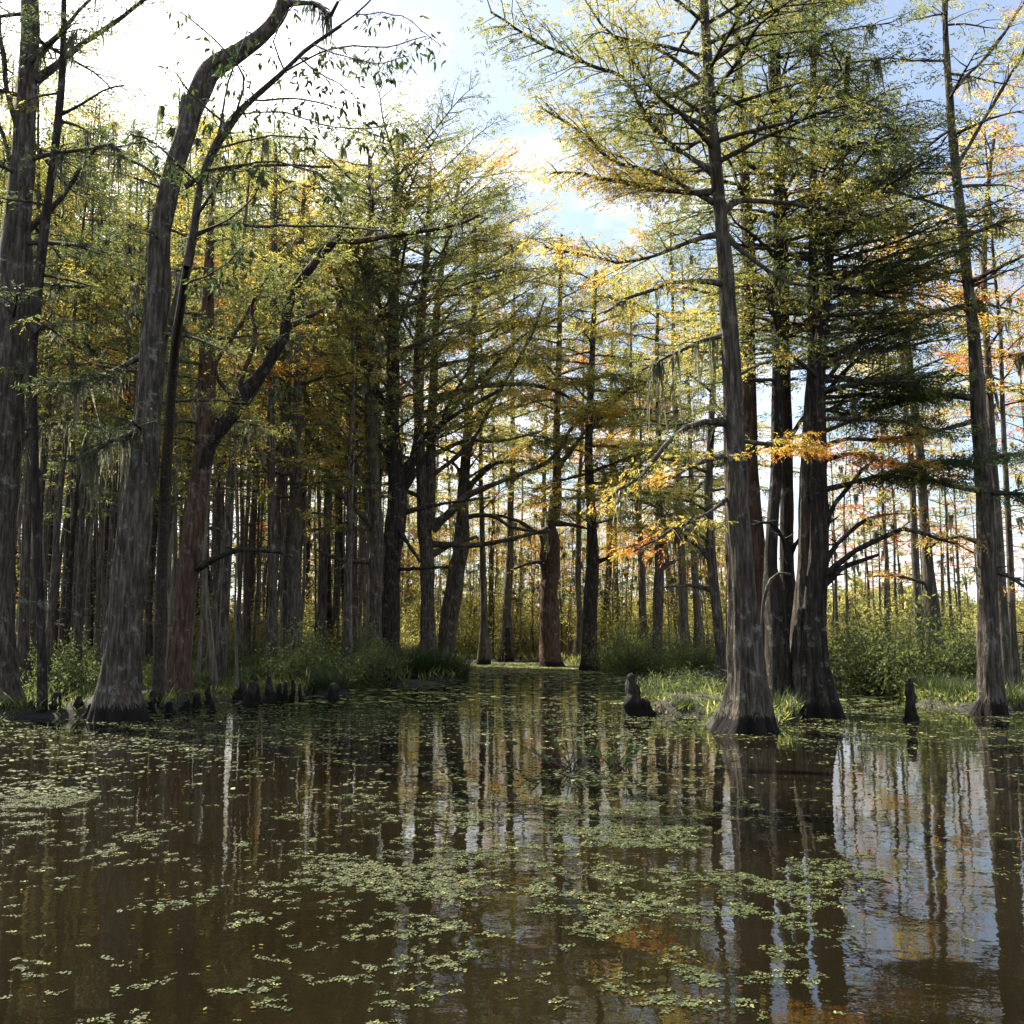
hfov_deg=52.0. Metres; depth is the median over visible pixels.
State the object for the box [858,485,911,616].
thin tree
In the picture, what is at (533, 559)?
slender tree
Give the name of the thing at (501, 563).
slender tree
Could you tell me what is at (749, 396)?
cypress tree
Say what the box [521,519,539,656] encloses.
slender tree
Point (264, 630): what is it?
shrub
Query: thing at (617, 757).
water plant
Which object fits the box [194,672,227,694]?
grass tussock
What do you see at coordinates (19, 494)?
swamp tree
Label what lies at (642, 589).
swamp tree
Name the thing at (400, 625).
shrub
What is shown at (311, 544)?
slender tree
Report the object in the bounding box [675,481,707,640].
slender tree
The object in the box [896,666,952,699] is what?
grass tussock
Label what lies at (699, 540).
slender tree
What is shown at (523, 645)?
shrub
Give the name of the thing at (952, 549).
thin tree
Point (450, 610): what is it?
cypress tree
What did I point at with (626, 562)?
slender tree
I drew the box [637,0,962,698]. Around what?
cypress tree
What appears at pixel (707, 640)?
shrub
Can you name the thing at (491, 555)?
swamp tree
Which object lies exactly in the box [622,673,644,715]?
cypress knee
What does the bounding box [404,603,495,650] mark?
shrub
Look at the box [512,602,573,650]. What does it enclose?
shrub
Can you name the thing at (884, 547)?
thin tree
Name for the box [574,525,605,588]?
slender tree
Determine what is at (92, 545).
swamp tree
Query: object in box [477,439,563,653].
swamp tree
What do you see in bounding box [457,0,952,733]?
cypress tree
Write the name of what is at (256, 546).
back tree
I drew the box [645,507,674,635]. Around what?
slender tree
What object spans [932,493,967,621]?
thin tree
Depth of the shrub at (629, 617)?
77.36 m
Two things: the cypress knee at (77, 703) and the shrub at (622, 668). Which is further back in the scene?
the shrub at (622, 668)
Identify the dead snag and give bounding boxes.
[503,627,513,661]
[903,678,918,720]
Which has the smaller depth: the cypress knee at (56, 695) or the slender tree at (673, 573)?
the cypress knee at (56, 695)
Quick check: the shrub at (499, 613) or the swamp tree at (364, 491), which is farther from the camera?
the shrub at (499, 613)
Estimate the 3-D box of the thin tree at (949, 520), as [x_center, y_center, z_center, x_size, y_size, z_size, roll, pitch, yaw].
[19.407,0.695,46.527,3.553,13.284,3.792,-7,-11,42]
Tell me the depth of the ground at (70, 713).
22.91 m
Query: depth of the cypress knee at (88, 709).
21.38 m
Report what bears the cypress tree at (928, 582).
on the ground at (70, 713)
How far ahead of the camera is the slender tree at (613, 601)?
70.91 m
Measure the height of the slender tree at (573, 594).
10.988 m
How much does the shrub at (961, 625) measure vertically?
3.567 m
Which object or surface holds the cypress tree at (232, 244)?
on the ground at (70, 713)
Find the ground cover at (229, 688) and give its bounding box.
[0,649,1023,727]
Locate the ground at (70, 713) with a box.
[0,656,973,727]
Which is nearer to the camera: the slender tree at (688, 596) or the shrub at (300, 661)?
the shrub at (300, 661)
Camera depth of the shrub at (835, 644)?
39.95 m
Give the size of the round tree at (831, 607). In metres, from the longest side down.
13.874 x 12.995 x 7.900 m
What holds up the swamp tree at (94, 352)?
on the ground at (70, 713)
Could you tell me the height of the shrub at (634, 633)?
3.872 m
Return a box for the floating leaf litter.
[1,736,1023,1023]
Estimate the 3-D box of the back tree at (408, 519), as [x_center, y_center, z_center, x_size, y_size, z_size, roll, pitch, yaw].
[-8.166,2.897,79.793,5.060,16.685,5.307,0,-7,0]
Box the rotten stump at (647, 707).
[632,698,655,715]
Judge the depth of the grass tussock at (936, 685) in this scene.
26.30 m
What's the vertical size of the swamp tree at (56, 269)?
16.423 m
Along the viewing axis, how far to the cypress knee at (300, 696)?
27.16 m
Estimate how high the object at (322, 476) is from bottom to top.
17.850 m
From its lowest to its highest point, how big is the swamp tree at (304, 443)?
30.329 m
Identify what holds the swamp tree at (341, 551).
on the ground at (70, 713)
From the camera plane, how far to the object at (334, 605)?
59.39 m
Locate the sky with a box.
[0,0,1023,613]
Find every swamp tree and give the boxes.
[0,20,143,688]
[0,38,93,528]
[0,84,144,689]
[0,87,156,639]
[0,120,92,562]
[1,111,133,621]
[3,162,119,657]
[4,178,66,610]
[15,528,18,613]
[17,161,130,668]
[25,118,132,605]
[32,116,147,676]
[37,185,146,664]
[38,244,185,663]
[38,347,119,656]
[39,261,136,644]
[43,107,223,661]
[43,165,244,690]
[44,187,205,646]
[44,341,115,633]
[47,189,229,633]
[57,149,199,627]
[57,212,77,642]
[57,231,188,482]
[60,507,63,602]
[62,335,119,584]
[71,158,139,645]
[77,390,117,657]
[92,481,97,622]
[98,168,170,451]
[102,56,276,660]
[102,190,225,665]
[102,212,174,568]
[114,120,267,655]
[115,217,232,605]
[117,219,280,649]
[119,109,252,518]
[124,114,333,680]
[132,110,281,646]
[142,92,262,525]
[144,163,193,567]
[174,130,268,561]
[176,135,322,659]
[178,427,185,546]
[181,150,278,615]
[185,307,212,555]
[191,222,313,597]
[195,191,359,665]
[203,134,290,655]
[210,350,276,568]
[214,93,360,658]
[214,139,360,623]
[217,185,357,620]
[224,91,356,655]
[234,206,278,634]
[239,228,316,609]
[240,235,322,640]
[243,214,284,643]
[245,452,267,600]
[249,124,365,606]
[256,131,400,653]
[261,190,361,649]
[264,326,385,644]
[284,158,404,609]
[284,192,338,577]
[288,267,421,672]
[293,162,362,585]
[301,253,333,606]
[302,270,411,642]
[303,299,386,661]
[304,209,416,657]
[307,352,382,603]
[308,383,360,615]
[312,267,364,619]
[313,289,428,591]
[325,251,428,606]
[328,247,438,560]
[332,428,387,575]
[333,377,407,587]
[380,323,457,617]
[382,363,488,582]
[406,381,491,550]
[410,276,562,664]
[445,226,583,661]
[453,379,549,646]
[469,444,533,592]
[477,319,585,657]
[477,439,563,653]
[505,313,650,660]
[544,264,685,649]
[562,267,685,643]
[562,342,648,641]
[571,350,706,643]
[593,195,738,653]
[604,344,715,643]
[627,250,766,653]
[645,400,724,622]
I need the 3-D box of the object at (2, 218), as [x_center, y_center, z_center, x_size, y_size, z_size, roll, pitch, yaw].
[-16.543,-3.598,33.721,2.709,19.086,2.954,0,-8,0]
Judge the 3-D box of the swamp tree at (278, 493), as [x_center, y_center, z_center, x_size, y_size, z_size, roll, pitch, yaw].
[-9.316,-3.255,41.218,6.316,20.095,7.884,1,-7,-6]
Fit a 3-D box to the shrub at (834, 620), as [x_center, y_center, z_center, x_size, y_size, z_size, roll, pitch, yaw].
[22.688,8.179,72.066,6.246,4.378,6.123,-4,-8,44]
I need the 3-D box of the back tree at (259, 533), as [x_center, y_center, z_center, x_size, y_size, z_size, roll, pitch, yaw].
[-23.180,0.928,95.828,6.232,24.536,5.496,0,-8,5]
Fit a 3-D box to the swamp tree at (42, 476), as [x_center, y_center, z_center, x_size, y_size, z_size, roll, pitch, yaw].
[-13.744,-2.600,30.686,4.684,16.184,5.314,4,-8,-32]
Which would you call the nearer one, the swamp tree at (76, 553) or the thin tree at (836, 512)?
the swamp tree at (76, 553)
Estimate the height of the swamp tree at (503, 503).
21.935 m
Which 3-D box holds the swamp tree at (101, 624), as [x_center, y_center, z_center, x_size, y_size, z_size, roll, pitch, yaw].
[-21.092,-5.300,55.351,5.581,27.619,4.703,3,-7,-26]
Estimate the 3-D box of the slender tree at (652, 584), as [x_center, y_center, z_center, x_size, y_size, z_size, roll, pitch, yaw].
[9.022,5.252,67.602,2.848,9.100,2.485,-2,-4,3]
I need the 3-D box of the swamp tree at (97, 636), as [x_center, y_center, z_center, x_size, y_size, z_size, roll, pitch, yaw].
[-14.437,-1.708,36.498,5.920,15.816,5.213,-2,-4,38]
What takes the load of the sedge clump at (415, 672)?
on the ground at (70, 713)
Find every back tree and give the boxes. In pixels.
[47,507,64,600]
[63,495,99,547]
[199,465,239,599]
[207,460,245,600]
[210,385,250,590]
[210,465,267,621]
[231,459,267,611]
[232,447,267,608]
[232,448,267,601]
[239,477,275,584]
[244,468,279,610]
[248,464,288,617]
[248,502,312,605]
[301,478,345,606]
[301,491,322,583]
[305,503,346,581]
[321,489,358,605]
[357,472,387,585]
[382,487,418,600]
[383,444,437,619]
[404,429,451,630]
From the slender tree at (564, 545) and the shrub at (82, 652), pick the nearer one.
the shrub at (82, 652)
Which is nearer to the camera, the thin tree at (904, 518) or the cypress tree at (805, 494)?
the cypress tree at (805, 494)
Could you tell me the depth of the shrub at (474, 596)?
75.37 m
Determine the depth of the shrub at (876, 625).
33.46 m
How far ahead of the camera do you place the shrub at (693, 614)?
75.27 m
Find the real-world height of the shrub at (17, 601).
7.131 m
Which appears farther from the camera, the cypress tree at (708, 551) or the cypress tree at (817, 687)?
the cypress tree at (708, 551)
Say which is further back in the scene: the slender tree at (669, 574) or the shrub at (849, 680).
the slender tree at (669, 574)
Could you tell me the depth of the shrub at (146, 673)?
28.24 m
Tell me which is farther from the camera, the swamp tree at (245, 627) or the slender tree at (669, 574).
the slender tree at (669, 574)
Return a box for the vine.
[106,455,125,700]
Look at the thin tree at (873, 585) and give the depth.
80.21 m
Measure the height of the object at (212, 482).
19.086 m
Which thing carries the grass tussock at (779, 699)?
on the ground at (70, 713)
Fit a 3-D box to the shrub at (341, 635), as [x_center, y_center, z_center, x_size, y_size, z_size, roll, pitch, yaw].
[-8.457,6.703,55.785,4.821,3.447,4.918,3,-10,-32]
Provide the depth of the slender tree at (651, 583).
81.00 m
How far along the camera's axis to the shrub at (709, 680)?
27.72 m
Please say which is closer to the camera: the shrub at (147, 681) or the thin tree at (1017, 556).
the shrub at (147, 681)
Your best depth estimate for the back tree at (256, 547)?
92.81 m
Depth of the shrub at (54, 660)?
28.49 m
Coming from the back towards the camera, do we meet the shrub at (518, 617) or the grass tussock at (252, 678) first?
the shrub at (518, 617)
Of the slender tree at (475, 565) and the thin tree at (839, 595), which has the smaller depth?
the thin tree at (839, 595)
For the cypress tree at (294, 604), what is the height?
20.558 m
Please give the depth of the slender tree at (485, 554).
77.65 m
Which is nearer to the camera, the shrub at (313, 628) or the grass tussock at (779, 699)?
the grass tussock at (779, 699)
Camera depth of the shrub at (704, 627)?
73.73 m
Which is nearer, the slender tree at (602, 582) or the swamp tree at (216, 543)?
the swamp tree at (216, 543)
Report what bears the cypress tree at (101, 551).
on the ground at (70, 713)
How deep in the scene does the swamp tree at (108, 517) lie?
62.82 m
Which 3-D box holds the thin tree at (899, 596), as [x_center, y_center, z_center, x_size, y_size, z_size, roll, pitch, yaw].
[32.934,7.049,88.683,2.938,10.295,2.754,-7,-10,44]
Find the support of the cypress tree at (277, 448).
on the ground at (70, 713)
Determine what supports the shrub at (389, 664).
on the ground at (70, 713)
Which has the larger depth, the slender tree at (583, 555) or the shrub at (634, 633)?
the slender tree at (583, 555)
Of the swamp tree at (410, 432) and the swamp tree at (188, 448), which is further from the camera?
the swamp tree at (410, 432)
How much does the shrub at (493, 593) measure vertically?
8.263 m
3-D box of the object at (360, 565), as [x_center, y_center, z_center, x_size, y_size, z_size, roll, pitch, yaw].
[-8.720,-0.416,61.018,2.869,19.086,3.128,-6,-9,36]
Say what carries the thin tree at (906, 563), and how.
on the ground at (70, 713)
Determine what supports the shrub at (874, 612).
on the ground at (70, 713)
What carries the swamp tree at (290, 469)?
on the ground at (70, 713)
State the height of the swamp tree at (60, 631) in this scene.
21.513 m
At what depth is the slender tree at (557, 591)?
73.66 m
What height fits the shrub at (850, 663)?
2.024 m
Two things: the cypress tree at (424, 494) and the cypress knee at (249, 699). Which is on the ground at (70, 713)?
the cypress tree at (424, 494)
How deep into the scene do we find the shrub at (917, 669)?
30.12 m
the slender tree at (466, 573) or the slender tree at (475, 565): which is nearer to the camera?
the slender tree at (475, 565)
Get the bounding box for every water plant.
[509,735,616,771]
[561,742,653,771]
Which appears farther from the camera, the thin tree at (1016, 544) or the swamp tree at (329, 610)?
the thin tree at (1016, 544)
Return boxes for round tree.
[827,588,865,630]
[827,588,911,630]
[830,565,976,622]
[830,580,878,611]
[830,588,906,613]
[945,588,1021,621]
[969,598,1023,622]
[1015,594,1023,628]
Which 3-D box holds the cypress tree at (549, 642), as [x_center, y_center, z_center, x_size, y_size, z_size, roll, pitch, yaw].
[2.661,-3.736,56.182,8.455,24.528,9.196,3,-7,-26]
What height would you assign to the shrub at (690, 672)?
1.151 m
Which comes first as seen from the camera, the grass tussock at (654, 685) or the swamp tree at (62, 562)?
the grass tussock at (654, 685)
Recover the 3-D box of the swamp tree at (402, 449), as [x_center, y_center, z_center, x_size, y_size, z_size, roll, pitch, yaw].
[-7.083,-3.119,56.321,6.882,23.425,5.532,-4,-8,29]
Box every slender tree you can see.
[301,490,317,584]
[301,505,321,603]
[400,516,416,642]
[400,524,417,645]
[401,513,418,600]
[401,541,419,607]
[403,554,419,616]
[406,518,436,617]
[407,490,419,575]
[409,523,439,619]
[415,510,450,641]
[415,517,449,605]
[419,529,450,644]
[434,532,447,589]
[435,463,457,584]
[435,514,478,637]
[437,506,476,582]
[442,505,501,653]
[458,529,491,656]
[464,534,486,607]
[464,554,479,595]
[465,495,500,608]
[465,533,488,591]
[470,471,505,646]
[474,500,502,590]
[478,531,504,611]
[485,492,506,659]
[487,528,532,639]
[489,507,530,638]
[494,545,514,592]
[497,510,525,601]
[498,522,539,647]
[502,519,539,659]
[502,532,528,620]
[507,473,568,658]
[511,496,547,658]
[517,498,540,613]
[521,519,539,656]
[524,519,559,609]
[525,551,539,620]
[526,539,540,642]
[528,520,568,619]
[536,530,570,625]
[537,527,581,626]
[538,543,569,639]
[557,486,581,608]
[557,501,574,652]
[557,502,586,658]
[557,528,584,647]
[559,487,607,633]
[560,491,585,650]
[565,517,600,610]
[565,534,586,613]
[566,518,599,619]
[568,512,613,631]
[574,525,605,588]
[582,468,635,648]
[597,527,628,642]
[597,551,615,619]
[598,504,603,602]
[598,518,631,602]
[598,522,638,643]
[599,507,634,642]
[605,541,637,638]
[607,533,648,643]
[612,534,638,606]
[616,463,654,635]
[617,523,638,620]
[622,501,653,613]
[624,523,652,605]
[625,545,650,600]
[635,526,671,626]
[637,499,691,646]
[637,513,666,615]
[638,552,652,610]
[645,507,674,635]
[646,537,663,610]
[647,480,706,640]
[648,548,689,641]
[654,467,688,629]
[663,546,689,621]
[668,544,705,630]
[669,552,693,644]
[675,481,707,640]
[685,515,723,651]
[686,465,717,625]
[688,514,727,622]
[689,520,723,647]
[699,557,710,623]
[701,521,727,644]
[703,544,727,612]
[709,553,727,628]
[716,507,727,645]
[716,516,727,599]
[717,529,727,604]
[718,554,727,637]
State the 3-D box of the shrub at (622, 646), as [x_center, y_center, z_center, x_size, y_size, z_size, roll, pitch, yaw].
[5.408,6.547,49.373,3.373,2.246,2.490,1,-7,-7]
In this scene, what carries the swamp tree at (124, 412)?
on the ground at (70, 713)
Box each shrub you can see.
[15,574,61,623]
[19,641,100,693]
[20,642,101,699]
[28,639,92,684]
[29,625,99,674]
[52,634,101,672]
[70,655,142,695]
[88,576,278,658]
[142,655,165,687]
[142,656,166,683]
[153,607,234,657]
[192,642,256,674]
[194,632,261,675]
[196,589,265,635]
[206,586,311,658]
[209,588,310,641]
[232,640,261,665]
[240,624,330,673]
[242,584,332,627]
[242,614,315,648]
[249,613,352,679]
[253,560,341,642]
[257,640,337,677]
[277,637,354,670]
[280,638,344,670]
[283,642,339,672]
[301,589,417,634]
[302,610,341,645]
[302,634,341,666]
[311,628,359,657]
[318,617,393,664]
[318,633,418,689]
[327,607,403,653]
[328,638,412,683]
[333,640,408,685]
[334,590,420,650]
[350,635,398,680]
[351,637,410,673]
[362,565,514,648]
[400,561,534,652]
[400,564,582,655]
[400,577,523,658]
[400,578,420,648]
[400,614,419,649]
[403,574,500,614]
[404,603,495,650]
[419,558,535,620]
[456,610,530,657]
[465,581,599,650]
[471,611,538,657]
[473,598,536,650]
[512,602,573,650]
[515,592,619,652]
[515,594,619,654]
[536,596,631,658]
[558,591,652,639]
[565,582,712,650]
[571,626,652,672]
[594,641,663,674]
[597,612,689,644]
[598,616,666,652]
[598,616,693,674]
[598,631,650,667]
[600,603,662,635]
[619,587,703,634]
[624,630,669,668]
[625,600,674,636]
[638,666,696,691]
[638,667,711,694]
[642,625,710,671]
[646,594,727,647]
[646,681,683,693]
[648,605,727,653]
[648,628,714,671]
[662,662,725,683]
[664,611,713,647]
[664,623,725,669]
[664,679,707,693]
[674,641,715,671]
[677,593,727,642]
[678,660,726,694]
[683,669,725,687]
[696,676,725,694]
[827,586,942,692]
[827,591,901,644]
[827,606,879,635]
[827,619,850,647]
[827,619,882,667]
[828,599,902,628]
[828,615,913,680]
[829,606,912,654]
[830,621,928,692]
[832,623,905,664]
[833,638,906,682]
[835,577,976,646]
[835,600,940,688]
[835,604,925,647]
[841,641,894,689]
[845,584,976,696]
[870,598,972,646]
[884,642,975,686]
[894,608,976,647]
[896,628,1023,686]
[899,621,956,650]
[906,611,975,665]
[912,598,1021,651]
[924,613,1023,667]
[931,622,976,673]
[946,612,1023,636]
[1007,599,1023,639]
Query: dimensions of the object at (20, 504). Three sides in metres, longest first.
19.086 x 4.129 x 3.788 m
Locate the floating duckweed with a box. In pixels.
[0,662,1023,1023]
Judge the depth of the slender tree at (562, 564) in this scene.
76.67 m
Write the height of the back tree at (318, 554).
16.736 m
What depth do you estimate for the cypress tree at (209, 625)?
28.78 m
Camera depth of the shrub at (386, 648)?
38.48 m
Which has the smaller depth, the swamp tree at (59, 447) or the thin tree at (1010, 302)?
the thin tree at (1010, 302)
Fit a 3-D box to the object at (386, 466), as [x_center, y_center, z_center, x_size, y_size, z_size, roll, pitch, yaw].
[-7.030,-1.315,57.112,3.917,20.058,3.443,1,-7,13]
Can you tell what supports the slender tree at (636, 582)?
on the ground at (70, 713)
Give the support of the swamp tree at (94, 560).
on the ground at (70, 713)
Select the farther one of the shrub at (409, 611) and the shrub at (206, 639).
the shrub at (409, 611)
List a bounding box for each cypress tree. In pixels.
[0,0,151,712]
[0,0,191,710]
[16,0,398,721]
[100,165,509,697]
[190,172,390,657]
[213,123,351,667]
[215,44,540,652]
[262,106,507,658]
[316,105,621,654]
[399,190,588,658]
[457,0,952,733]
[474,228,636,666]
[503,247,689,670]
[559,288,724,672]
[605,290,840,686]
[625,0,917,653]
[633,0,1023,700]
[633,15,1016,718]
[636,0,976,636]
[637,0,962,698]
[801,160,1003,660]
[826,0,1023,715]
[847,220,984,655]
[872,109,1023,691]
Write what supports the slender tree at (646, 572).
on the ground at (70, 713)
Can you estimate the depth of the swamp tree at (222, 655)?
33.59 m
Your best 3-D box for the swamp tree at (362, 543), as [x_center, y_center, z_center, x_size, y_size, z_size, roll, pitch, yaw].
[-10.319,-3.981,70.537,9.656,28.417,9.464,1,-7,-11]
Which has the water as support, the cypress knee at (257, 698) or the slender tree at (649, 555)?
the cypress knee at (257, 698)
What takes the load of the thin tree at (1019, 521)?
on the ground at (70, 713)
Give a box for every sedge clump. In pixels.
[373,647,446,681]
[379,643,455,665]
[384,640,477,681]
[392,641,482,679]
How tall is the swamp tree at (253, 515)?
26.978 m
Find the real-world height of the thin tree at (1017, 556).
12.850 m
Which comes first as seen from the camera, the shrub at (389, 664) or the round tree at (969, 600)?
the shrub at (389, 664)
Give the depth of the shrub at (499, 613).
76.51 m
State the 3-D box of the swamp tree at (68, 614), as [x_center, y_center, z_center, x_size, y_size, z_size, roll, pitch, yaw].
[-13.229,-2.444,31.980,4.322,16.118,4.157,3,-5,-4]
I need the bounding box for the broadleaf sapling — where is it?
[120,0,446,704]
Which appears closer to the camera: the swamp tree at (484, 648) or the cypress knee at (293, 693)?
the cypress knee at (293, 693)
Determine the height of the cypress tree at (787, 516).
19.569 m
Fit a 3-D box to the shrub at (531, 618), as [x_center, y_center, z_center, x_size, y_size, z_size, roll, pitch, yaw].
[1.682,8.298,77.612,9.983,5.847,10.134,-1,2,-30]
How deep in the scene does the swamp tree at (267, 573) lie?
56.71 m
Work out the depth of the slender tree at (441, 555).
100.60 m
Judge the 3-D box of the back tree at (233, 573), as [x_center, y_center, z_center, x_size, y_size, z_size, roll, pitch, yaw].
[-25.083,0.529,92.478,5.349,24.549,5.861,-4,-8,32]
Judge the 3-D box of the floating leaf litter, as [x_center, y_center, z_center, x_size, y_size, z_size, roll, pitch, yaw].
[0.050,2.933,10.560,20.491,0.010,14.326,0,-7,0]
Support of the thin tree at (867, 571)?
on the ground at (70, 713)
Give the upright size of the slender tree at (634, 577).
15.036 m
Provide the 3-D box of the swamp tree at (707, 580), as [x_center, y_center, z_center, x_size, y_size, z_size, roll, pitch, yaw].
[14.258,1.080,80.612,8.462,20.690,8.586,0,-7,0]
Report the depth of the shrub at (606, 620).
67.38 m
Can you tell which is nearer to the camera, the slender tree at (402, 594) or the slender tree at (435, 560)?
the slender tree at (402, 594)
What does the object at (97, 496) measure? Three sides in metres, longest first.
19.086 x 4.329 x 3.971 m
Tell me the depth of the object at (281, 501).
57.35 m
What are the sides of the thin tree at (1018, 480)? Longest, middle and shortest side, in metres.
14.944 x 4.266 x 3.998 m
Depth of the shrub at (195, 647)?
52.81 m
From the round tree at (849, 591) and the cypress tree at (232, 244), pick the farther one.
the round tree at (849, 591)
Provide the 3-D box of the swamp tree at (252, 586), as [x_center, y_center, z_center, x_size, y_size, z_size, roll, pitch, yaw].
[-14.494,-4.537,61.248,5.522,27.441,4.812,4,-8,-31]
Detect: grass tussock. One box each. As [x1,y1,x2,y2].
[194,668,220,687]
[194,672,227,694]
[226,665,266,685]
[228,661,245,681]
[234,659,282,680]
[275,665,314,684]
[294,662,344,694]
[306,662,352,695]
[611,671,655,689]
[640,684,662,697]
[643,676,668,692]
[643,688,675,701]
[667,692,701,711]
[674,684,711,694]
[770,682,809,720]
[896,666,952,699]
[919,669,964,698]
[934,670,976,702]
[952,674,975,686]
[1004,675,1023,710]
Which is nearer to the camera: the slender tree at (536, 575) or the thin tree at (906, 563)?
the thin tree at (906, 563)
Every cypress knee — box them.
[28,700,35,708]
[48,691,62,709]
[64,692,68,701]
[73,695,82,708]
[84,703,91,717]
[148,691,156,713]
[157,693,163,710]
[163,701,175,713]
[177,700,190,711]
[190,693,201,706]
[204,686,211,705]
[209,699,216,711]
[232,681,246,700]
[240,682,256,705]
[255,683,260,702]
[259,676,276,703]
[276,683,281,700]
[282,682,288,700]
[289,680,295,699]
[298,684,303,700]
[322,682,340,699]
[378,666,397,686]
[622,673,644,715]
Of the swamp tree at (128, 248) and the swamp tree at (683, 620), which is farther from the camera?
the swamp tree at (683, 620)
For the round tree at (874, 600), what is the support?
on the ground at (70, 713)
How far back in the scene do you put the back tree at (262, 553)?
89.25 m
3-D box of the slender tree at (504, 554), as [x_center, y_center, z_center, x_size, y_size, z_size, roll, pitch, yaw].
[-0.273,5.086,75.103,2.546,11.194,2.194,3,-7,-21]
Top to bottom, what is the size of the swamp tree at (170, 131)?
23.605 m
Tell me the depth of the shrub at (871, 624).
45.03 m
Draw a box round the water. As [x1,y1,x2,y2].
[0,662,1023,1023]
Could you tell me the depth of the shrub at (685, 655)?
46.77 m
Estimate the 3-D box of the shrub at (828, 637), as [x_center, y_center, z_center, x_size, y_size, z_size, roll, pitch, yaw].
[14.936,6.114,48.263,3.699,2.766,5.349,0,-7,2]
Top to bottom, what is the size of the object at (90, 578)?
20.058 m
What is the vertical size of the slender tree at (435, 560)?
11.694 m
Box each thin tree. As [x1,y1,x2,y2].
[826,423,865,655]
[827,421,884,640]
[827,494,860,651]
[829,501,864,623]
[833,466,876,617]
[836,441,907,631]
[840,360,937,643]
[841,528,878,622]
[845,464,907,627]
[851,498,891,619]
[858,409,918,631]
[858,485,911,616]
[869,460,932,624]
[889,542,911,621]
[893,110,1023,696]
[895,503,938,615]
[898,489,952,621]
[899,381,974,635]
[903,457,968,626]
[903,513,949,585]
[920,431,977,635]
[929,476,976,628]
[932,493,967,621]
[944,542,976,625]
[948,304,1023,616]
[954,482,977,629]
[954,492,1005,611]
[962,496,1021,591]
[988,234,1023,673]
[996,380,1023,638]
[1002,509,1023,576]
[1005,390,1023,488]
[1009,475,1023,638]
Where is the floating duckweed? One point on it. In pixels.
(550, 672)
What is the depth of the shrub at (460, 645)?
69.20 m
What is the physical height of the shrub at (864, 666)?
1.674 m
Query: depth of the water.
7.70 m
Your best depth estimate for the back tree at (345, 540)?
82.44 m
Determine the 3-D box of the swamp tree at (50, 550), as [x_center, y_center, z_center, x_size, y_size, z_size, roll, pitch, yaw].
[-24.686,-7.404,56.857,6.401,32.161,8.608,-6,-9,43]

